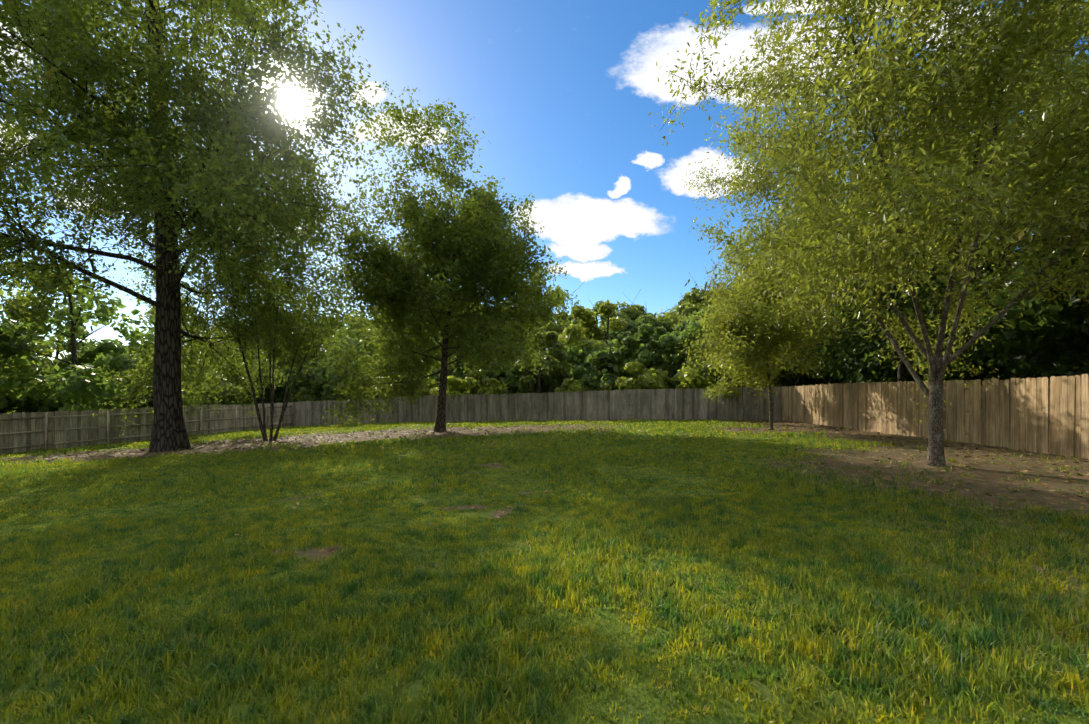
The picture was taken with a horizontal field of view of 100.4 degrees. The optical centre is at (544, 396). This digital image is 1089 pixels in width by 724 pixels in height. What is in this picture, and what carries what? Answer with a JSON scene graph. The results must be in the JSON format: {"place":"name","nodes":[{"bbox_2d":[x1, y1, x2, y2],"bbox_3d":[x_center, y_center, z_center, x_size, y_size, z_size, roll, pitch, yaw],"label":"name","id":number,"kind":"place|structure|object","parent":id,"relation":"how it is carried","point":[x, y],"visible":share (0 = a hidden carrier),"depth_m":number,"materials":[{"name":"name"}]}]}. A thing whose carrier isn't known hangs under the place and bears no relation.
{"place":"outdoors","nodes":[
{"label":"outdoors","id":0,"kind":"place"},
{"bbox_2d":[0,418,1088,723],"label":"grass","id":1,"kind":"structure","parent":0,"point":[80,586],"depth_m":3.78,"materials":[{"name":"green plant"}]},
{"bbox_2d":[0,408,1088,723],"bbox_3d":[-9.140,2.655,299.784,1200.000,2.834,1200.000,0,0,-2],"label":"ground","id":2,"kind":"structure","parent":0,"point":[986,474],"depth_m":4.53,"materials":[{"name":"green plant"}]},
{"bbox_2d":[0,387,28,407],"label":"neighbour tree","id":3,"kind":"object","parent":2,"relation":"on","point":[12,403],"visible":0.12,"depth_m":34.21,"materials":[{"name":"green plant"}]},
{"bbox_2d":[0,256,65,397],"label":"neighbour tree","id":4,"kind":"object","parent":2,"relation":"on","point":[25,378],"visible":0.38,"depth_m":25.94,"materials":[{"name":"green plant"}]},
{"bbox_2d":[0,324,105,415],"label":"neighbour tree","id":5,"kind":"object","parent":2,"relation":"on","point":[55,403],"visible":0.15,"depth_m":36.65,"materials":[{"name":"green plant"}]},
{"bbox_2d":[0,259,154,420],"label":"neighbour tree","id":6,"kind":"object","parent":2,"relation":"on","point":[88,386],"visible":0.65,"depth_m":26.61,"materials":[{"name":"green plant"}]},
{"bbox_2d":[21,410,261,442],"bbox_3d":[-35.419,2.444,35.814,25.245,3.357,0.139,0,0,-35],"label":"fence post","id":7,"kind":"object","parent":2,"relation":"on","point":[98,416],"depth_m":33.75,"materials":[{"name":"brown wood"}]},
{"bbox_2d":[0,357,284,442],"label":"thicket","id":8,"kind":"object","parent":2,"relation":"on","point":[31,405],"depth_m":36.07,"materials":[{"name":"green plant"}]},
{"bbox_2d":[0,402,292,453],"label":"fence","id":9,"kind":"object","parent":2,"relation":"on","point":[69,429],"visible":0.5,"depth_m":23.68,"materials":[{"name":"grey wood"}]},
{"bbox_2d":[106,352,190,408],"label":"neighbour tree","id":10,"kind":"object","parent":2,"relation":"on","point":[140,398],"visible":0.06,"depth_m":40.23,"materials":[{"name":"green plant"}]},
{"bbox_2d":[127,290,243,413],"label":"neighbour tree","id":11,"kind":"object","parent":2,"relation":"on","point":[225,397],"visible":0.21,"depth_m":34.22,"materials":[{"name":"green plant"}]},
{"bbox_2d":[147,296,242,404],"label":"neighbour tree","id":12,"kind":"object","parent":2,"relation":"on","point":[187,341],"visible":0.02,"depth_m":45.12,"materials":[{"name":"green plant"}]},
{"bbox_2d":[0,0,402,451],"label":"oak tree","id":13,"kind":"object","parent":2,"relation":"on","point":[232,177],"visible":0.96,"depth_m":13.92,"materials":[{"name":"green plant"}]},
{"bbox_2d":[211,320,254,364],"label":"forest tree","id":14,"kind":"object","parent":2,"relation":"on","point":[236,346],"visible":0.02,"depth_m":49.24,"materials":[{"name":"green plant"}]},
{"bbox_2d":[189,342,279,405],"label":"neighbour tree","id":15,"kind":"object","parent":2,"relation":"on","point":[235,403],"visible":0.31,"depth_m":39.97,"materials":[{"name":"green plant"}]},
{"bbox_2d":[243,362,282,409],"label":"forest tree","id":16,"kind":"object","parent":2,"relation":"on","point":[266,400],"visible":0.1,"depth_m":43.82,"materials":[{"name":"green plant"}]},
{"bbox_2d":[181,227,366,440],"bbox_3d":[-12.231,-2.834,21.471,6.972,9.831,7.836,0,0,42],"label":"multi stem tree","id":17,"kind":"object","parent":2,"relation":"on","point":[271,326],"visible":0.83,"depth_m":20.41,"materials":[{"name":"green plant"}]},
{"bbox_2d":[251,313,341,390],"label":"forest tree","id":18,"kind":"object","parent":2,"relation":"on","point":[311,358],"visible":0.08,"depth_m":48.22,"materials":[{"name":"green plant"}]},
{"bbox_2d":[287,357,331,403],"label":"forest tree","id":19,"kind":"object","parent":2,"relation":"on","point":[301,383],"visible":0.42,"depth_m":42.83,"materials":[{"name":"green plant"}]},
{"bbox_2d":[258,296,366,397],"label":"neighbour tree","id":20,"kind":"object","parent":2,"relation":"on","point":[345,347],"visible":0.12,"depth_m":46.91,"materials":[{"name":"green plant"}]},
{"bbox_2d":[323,358,367,410],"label":"forest tree","id":21,"kind":"object","parent":2,"relation":"on","point":[330,391],"visible":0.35,"depth_m":40.16,"materials":[{"name":"green plant"}]},
{"bbox_2d":[325,309,384,355],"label":"forest tree","id":22,"kind":"object","parent":2,"relation":"on","point":[353,314],"depth_m":76.98,"materials":[{"name":"green plant"}]},
{"bbox_2d":[333,316,383,357],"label":"forest tree","id":23,"kind":"object","parent":2,"relation":"on","point":[355,321],"visible":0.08,"depth_m":59.10,"materials":[{"name":"green plant"}]},
{"bbox_2d":[339,336,378,368],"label":"forest tree","id":24,"kind":"object","parent":2,"relation":"on","point":[365,347],"visible":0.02,"depth_m":48.93,"materials":[{"name":"green plant"}]},
{"bbox_2d":[336,368,392,399],"bbox_3d":[-14.003,-0.132,36.682,4.110,4.538,4.607,0,0,-2],"label":"bush","id":25,"kind":"object","parent":2,"relation":"on","point":[364,386],"visible":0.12,"depth_m":35.80,"materials":[{"name":"green plant"}]},
{"bbox_2d":[349,352,382,397],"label":"forest tree","id":26,"kind":"object","parent":2,"relation":"on","point":[369,357],"visible":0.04,"depth_m":39.23,"materials":[{"name":"green plant"}]},
{"bbox_2d":[359,305,411,353],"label":"forest tree","id":27,"kind":"object","parent":2,"relation":"on","point":[368,333],"depth_m":55.31,"materials":[{"name":"green plant"}]},
{"bbox_2d":[366,327,410,360],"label":"forest tree","id":28,"kind":"object","parent":2,"relation":"on","point":[372,347],"visible":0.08,"depth_m":47.02,"materials":[{"name":"green plant"}]},
{"bbox_2d":[370,373,418,408],"bbox_3d":[-11.595,-0.280,35.457,4.366,4.613,4.590,0,0,-2],"label":"bush","id":29,"kind":"object","parent":2,"relation":"on","point":[385,395],"visible":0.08,"depth_m":33.70,"materials":[{"name":"green plant"}]},
{"bbox_2d":[382,357,426,381],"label":"forest tree","id":30,"kind":"object","parent":2,"relation":"on","point":[402,372],"depth_m":37.37,"materials":[{"name":"green plant"}]},
{"bbox_2d":[391,383,430,395],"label":"bush","id":31,"kind":"object","parent":2,"relation":"on","point":[419,391],"visible":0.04,"depth_m":34.19,"materials":[{"name":"green plant"}]},
{"bbox_2d":[392,373,439,396],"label":"bush","id":32,"kind":"object","parent":2,"relation":"on","point":[435,384],"visible":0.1,"depth_m":35.23,"materials":[{"name":"green plant"}]},
{"bbox_2d":[405,317,462,368],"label":"forest tree","id":33,"kind":"object","parent":2,"relation":"on","point":[439,347],"depth_m":43.37,"materials":[{"name":"green plant"}]},
{"bbox_2d":[292,87,581,431],"bbox_3d":[-4.383,-6.161,22.781,12.683,15.990,13.198,0,0,-2],"label":"tree","id":34,"kind":"object","parent":2,"relation":"on","point":[472,249],"visible":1,"depth_m":20.22,"materials":[{"name":"green plant"}]},
{"bbox_2d":[421,339,470,383],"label":"forest tree","id":35,"kind":"object","parent":2,"relation":"on","point":[461,376],"visible":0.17,"depth_m":38.96,"materials":[{"name":"green plant"}]},
{"bbox_2d":[430,375,481,403],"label":"bush","id":36,"kind":"object","parent":2,"relation":"on","point":[452,380],"visible":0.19,"depth_m":32.77,"materials":[{"name":"green plant"}]},
{"bbox_2d":[446,378,497,412],"bbox_3d":[-5.582,0.202,33.492,4.309,3.220,2.948,0,0,-2],"label":"bush","id":37,"kind":"object","parent":2,"relation":"on","point":[460,387],"visible":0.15,"depth_m":33.10,"materials":[{"name":"green plant"}]},
{"bbox_2d":[446,369,507,398],"bbox_3d":[-5.372,-0.573,33.872,4.225,4.761,4.864,0,0,44],"label":"bush","id":38,"kind":"object","parent":2,"relation":"on","point":[486,383],"visible":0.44,"depth_m":33.37,"materials":[{"name":"green plant"}]},
{"bbox_2d":[465,295,498,360],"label":"forest tree","id":39,"kind":"object","parent":2,"relation":"on","point":[479,313],"visible":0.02,"depth_m":54.75,"materials":[{"name":"green plant"}]},
{"bbox_2d":[483,359,511,403],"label":"forest tree","id":40,"kind":"object","parent":2,"relation":"on","point":[488,374],"visible":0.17,"depth_m":37.78,"materials":[{"name":"green plant"}]},
{"bbox_2d":[469,305,525,378],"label":"forest tree","id":41,"kind":"object","parent":2,"relation":"on","point":[494,336],"depth_m":41.76,"materials":[{"name":"green plant"}]},
{"bbox_2d":[330,306,679,388],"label":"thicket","id":42,"kind":"object","parent":2,"relation":"on","point":[671,310],"depth_m":53.18,"materials":[{"name":"green plant"}]},
{"bbox_2d":[511,326,559,382],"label":"forest tree","id":43,"kind":"object","parent":2,"relation":"on","point":[554,342],"visible":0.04,"depth_m":40.42,"materials":[{"name":"green plant"}]},
{"bbox_2d":[293,386,781,425],"bbox_3d":[-3.208,0.918,30.818,34.937,3.008,0.138,0,0,17],"label":"fence","id":44,"kind":"object","parent":2,"relation":"on","point":[637,404],"visible":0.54,"depth_m":29.27,"materials":[{"name":"grey wood"}]},
{"bbox_2d":[509,313,572,398],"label":"forest tree","id":45,"kind":"object","parent":2,"relation":"on","point":[527,381],"visible":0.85,"depth_m":35.00,"materials":[{"name":"green plant"}]},
{"bbox_2d":[0,419,1088,636],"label":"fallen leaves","id":46,"kind":"object","parent":2,"relation":"on","point":[728,430],"visible":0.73,"depth_m":16.50,"materials":[{"name":"brown plant"}]},
{"bbox_2d":[526,281,584,375],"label":"forest tree","id":47,"kind":"object","parent":2,"relation":"on","point":[556,328],"visible":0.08,"depth_m":49.60,"materials":[{"name":"green plant"}]},
{"bbox_2d":[553,308,599,326],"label":"forest tree","id":48,"kind":"object","parent":2,"relation":"on","point":[564,317],"depth_m":66.86,"materials":[{"name":"green plant"}]},
{"bbox_2d":[554,377,603,407],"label":"bush","id":49,"kind":"object","parent":2,"relation":"on","point":[572,387],"visible":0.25,"depth_m":31.41,"materials":[{"name":"green plant"}]},
{"bbox_2d":[258,333,906,413],"bbox_3d":[-0.253,-0.871,39.175,81.434,9.724,12.846,0,0,17],"label":"thicket","id":50,"kind":"object","parent":2,"relation":"on","point":[512,381],"visible":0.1,"depth_m":37.21,"materials":[{"name":"green plant"}]},
{"bbox_2d":[558,299,633,374],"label":"forest tree","id":51,"kind":"object","parent":2,"relation":"on","point":[576,335],"visible":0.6,"depth_m":40.09,"materials":[{"name":"green plant"}]},
{"bbox_2d":[569,343,627,392],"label":"forest tree","id":52,"kind":"object","parent":2,"relation":"on","point":[601,359],"visible":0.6,"depth_m":32.74,"materials":[{"name":"green plant"}]},
{"bbox_2d":[585,380,616,406],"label":"bush","id":53,"kind":"object","parent":2,"relation":"on","point":[604,386],"visible":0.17,"depth_m":30.67,"materials":[{"name":"green plant"}]},
{"bbox_2d":[563,300,639,348],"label":"forest tree","id":54,"kind":"object","parent":2,"relation":"on","point":[604,317],"visible":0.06,"depth_m":49.80,"materials":[{"name":"green plant"}]},
{"bbox_2d":[598,291,655,330],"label":"forest tree","id":55,"kind":"object","parent":2,"relation":"on","point":[631,312],"visible":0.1,"depth_m":60.53,"materials":[{"name":"green plant"}]},
{"bbox_2d":[615,373,664,393],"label":"bush","id":56,"kind":"object","parent":2,"relation":"on","point":[626,384],"visible":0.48,"depth_m":28.88,"materials":[{"name":"green plant"}]},
{"bbox_2d":[617,360,670,389],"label":"bush","id":57,"kind":"object","parent":2,"relation":"on","point":[637,366],"visible":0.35,"depth_m":29.73,"materials":[{"name":"green plant"}]},
{"bbox_2d":[619,304,682,389],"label":"forest tree","id":58,"kind":"object","parent":2,"relation":"on","point":[648,356],"visible":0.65,"depth_m":32.79,"materials":[{"name":"green plant"}]},
{"bbox_2d":[617,318,687,364],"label":"forest tree","id":59,"kind":"object","parent":2,"relation":"on","point":[657,330],"visible":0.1,"depth_m":37.75,"materials":[{"name":"green plant"}]},
{"bbox_2d":[620,294,685,331],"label":"forest tree","id":60,"kind":"object","parent":2,"relation":"on","point":[650,319],"visible":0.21,"depth_m":47.97,"materials":[{"name":"green plant"}]},
{"bbox_2d":[670,368,704,408],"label":"bush","id":61,"kind":"object","parent":2,"relation":"on","point":[675,380],"visible":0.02,"depth_m":30.13,"materials":[{"name":"green plant"}]},
{"bbox_2d":[672,277,709,324],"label":"forest tree","id":62,"kind":"object","parent":2,"relation":"on","point":[674,309],"visible":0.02,"depth_m":59.74,"materials":[{"name":"green plant"}]},
{"bbox_2d":[654,273,729,332],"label":"forest tree","id":63,"kind":"object","parent":2,"relation":"on","point":[682,310],"visible":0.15,"depth_m":46.80,"materials":[{"name":"green plant"}]},
{"bbox_2d":[670,315,728,378],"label":"forest tree","id":64,"kind":"object","parent":2,"relation":"on","point":[686,335],"visible":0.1,"depth_m":32.77,"materials":[{"name":"green plant"}]},
{"bbox_2d":[671,290,728,377],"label":"forest tree","id":65,"kind":"object","parent":2,"relation":"on","point":[680,327],"visible":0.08,"depth_m":36.88,"materials":[{"name":"green plant"}]},
{"bbox_2d":[676,364,752,399],"bbox_3d":[10.607,-0.520,28.605,4.594,3.949,4.063,0,0,-2],"label":"bush","id":66,"kind":"object","parent":2,"relation":"on","point":[700,372],"visible":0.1,"depth_m":27.60,"materials":[{"name":"green plant"}]},
{"bbox_2d":[675,358,758,399],"bbox_3d":[10.850,-0.724,28.458,4.040,4.352,4.393,0,0,44],"label":"bush","id":67,"kind":"object","parent":2,"relation":"on","point":[711,377],"visible":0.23,"depth_m":27.69,"materials":[{"name":"green plant"}]},
{"bbox_2d":[679,348,758,402],"bbox_3d":[10.740,-0.875,28.719,4.992,4.643,4.406,0,0,-2],"label":"bush","id":68,"kind":"object","parent":2,"relation":"on","point":[697,385],"visible":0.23,"depth_m":27.64,"materials":[{"name":"green plant"}]},
{"bbox_2d":[699,260,790,421],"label":"tree","id":69,"kind":"object","parent":2,"relation":"on","point":[735,382],"visible":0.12,"depth_m":23.46,"materials":[{"name":"green plant"}]},
{"bbox_2d":[735,360,793,386],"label":"forest tree","id":70,"kind":"object","parent":2,"relation":"on","point":[784,375],"visible":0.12,"depth_m":30.18,"materials":[{"name":"green plant"}]},
{"bbox_2d":[670,202,868,429],"bbox_3d":[9.232,-3.293,18.623,6.830,9.461,6.364,0,0,-2],"label":"tree","id":71,"kind":"object","parent":2,"relation":"on","point":[745,347],"visible":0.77,"depth_m":18.19,"materials":[{"name":"green plant"}]},
{"bbox_2d":[745,268,888,386],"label":"hedge tree","id":72,"kind":"object","parent":2,"relation":"on","point":[789,382],"visible":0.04,"depth_m":29.14,"materials":[{"name":"green plant"}]},
{"bbox_2d":[798,326,873,384],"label":"forest tree","id":73,"kind":"object","parent":2,"relation":"on","point":[836,380],"visible":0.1,"depth_m":28.39,"materials":[{"name":"green plant"}]},
{"bbox_2d":[758,233,914,383],"bbox_3d":[16.648,-5.251,26.565,8.546,13.245,7.702,0,0,-2],"label":"hedge tree","id":74,"kind":"object","parent":2,"relation":"on","point":[827,373],"visible":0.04,"depth_m":24.72,"materials":[{"name":"green plant"}]},
{"bbox_2d":[794,227,906,375],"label":"hedge tree","id":75,"kind":"object","parent":2,"relation":"on","point":[812,371],"depth_m":33.01,"materials":[{"name":"green plant"}]},
{"bbox_2d":[648,0,1088,466],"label":"tree","id":76,"kind":"object","parent":2,"relation":"on","point":[944,156],"visible":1,"depth_m":7.41,"materials":[{"name":"green plant"}]},
{"bbox_2d":[770,177,966,383],"bbox_3d":[16.295,-5.382,22.987,8.570,13.536,8.067,0,0,-34],"label":"hedge tree","id":77,"kind":"object","parent":2,"relation":"on","point":[852,377],"visible":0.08,"depth_m":21.89,"materials":[{"name":"green plant"}]},
{"bbox_2d":[789,122,1024,382],"bbox_3d":[14.593,-6.179,19.453,8.544,15.131,8.352,0,0,-2],"label":"hedge tree","id":78,"kind":"object","parent":2,"relation":"on","point":[845,345],"visible":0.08,"depth_m":18.75,"materials":[{"name":"green plant"}]},
{"bbox_2d":[831,223,1030,380],"bbox_3d":[22.111,-6.257,26.069,10.068,15.248,11.210,0,0,-2],"label":"hedge tree","id":79,"kind":"object","parent":2,"relation":"on","point":[963,363],"depth_m":24.88,"materials":[{"name":"green plant"}]},
{"bbox_2d":[781,374,1088,458],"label":"fence","id":80,"kind":"object","parent":2,"relation":"on","point":[1015,413],"visible":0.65,"depth_m":12.68,"materials":[{"name":"brown wood"}]},
{"bbox_2d":[808,238,1088,411],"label":"thicket","id":81,"kind":"object","parent":2,"relation":"on","point":[1025,374],"depth_m":21.84,"materials":[{"name":"green plant"}]},
{"bbox_2d":[854,0,1088,379],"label":"hedge tree","id":82,"kind":"object","parent":2,"relation":"on","point":[994,350],"visible":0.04,"depth_m":15.73,"materials":[{"name":"green plant"}]},
{"bbox_2d":[885,145,1060,379],"bbox_3d":[21.355,-6.648,21.722,10.045,16.027,9.187,0,0,-24],"label":"hedge tree","id":83,"kind":"object","parent":2,"relation":"on","point":[1000,369],"depth_m":21.60,"materials":[{"name":"green plant"}]},
{"bbox_2d":[898,52,1088,375],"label":"hedge tree","id":84,"kind":"object","parent":2,"relation":"on","point":[999,264],"visible":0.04,"depth_m":17.25,"materials":[{"name":"green plant"}]},
{"bbox_2d":[958,86,1088,389],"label":"hedge tree","id":85,"kind":"object","parent":2,"relation":"on","point":[1024,352],"visible":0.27,"depth_m":12.41,"materials":[{"name":"green plant"}]},
{"bbox_2d":[1008,73,1088,238],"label":"hedge tree","id":86,"kind":"object","parent":2,"relation":"on","point":[1083,170],"visible":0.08,"depth_m":10.28,"materials":[{"name":"green plant"}]},
{"bbox_2d":[1023,72,1088,360],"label":"hedge tree","id":87,"kind":"object","parent":2,"relation":"on","point":[1084,349],"visible":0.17,"depth_m":16.23,"materials":[{"name":"green plant"}]},
{"bbox_2d":[1038,187,1088,252],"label":"hedge tree","id":88,"kind":"object","parent":2,"relation":"on","point":[1082,212],"depth_m":13.97,"materials":[{"name":"green plant"}]},
{"bbox_2d":[0,0,1088,359],"label":"sky","id":89,"kind":"structure","parent":0,"point":[563,94],"materials":[{"name":"blue"}]}
]}

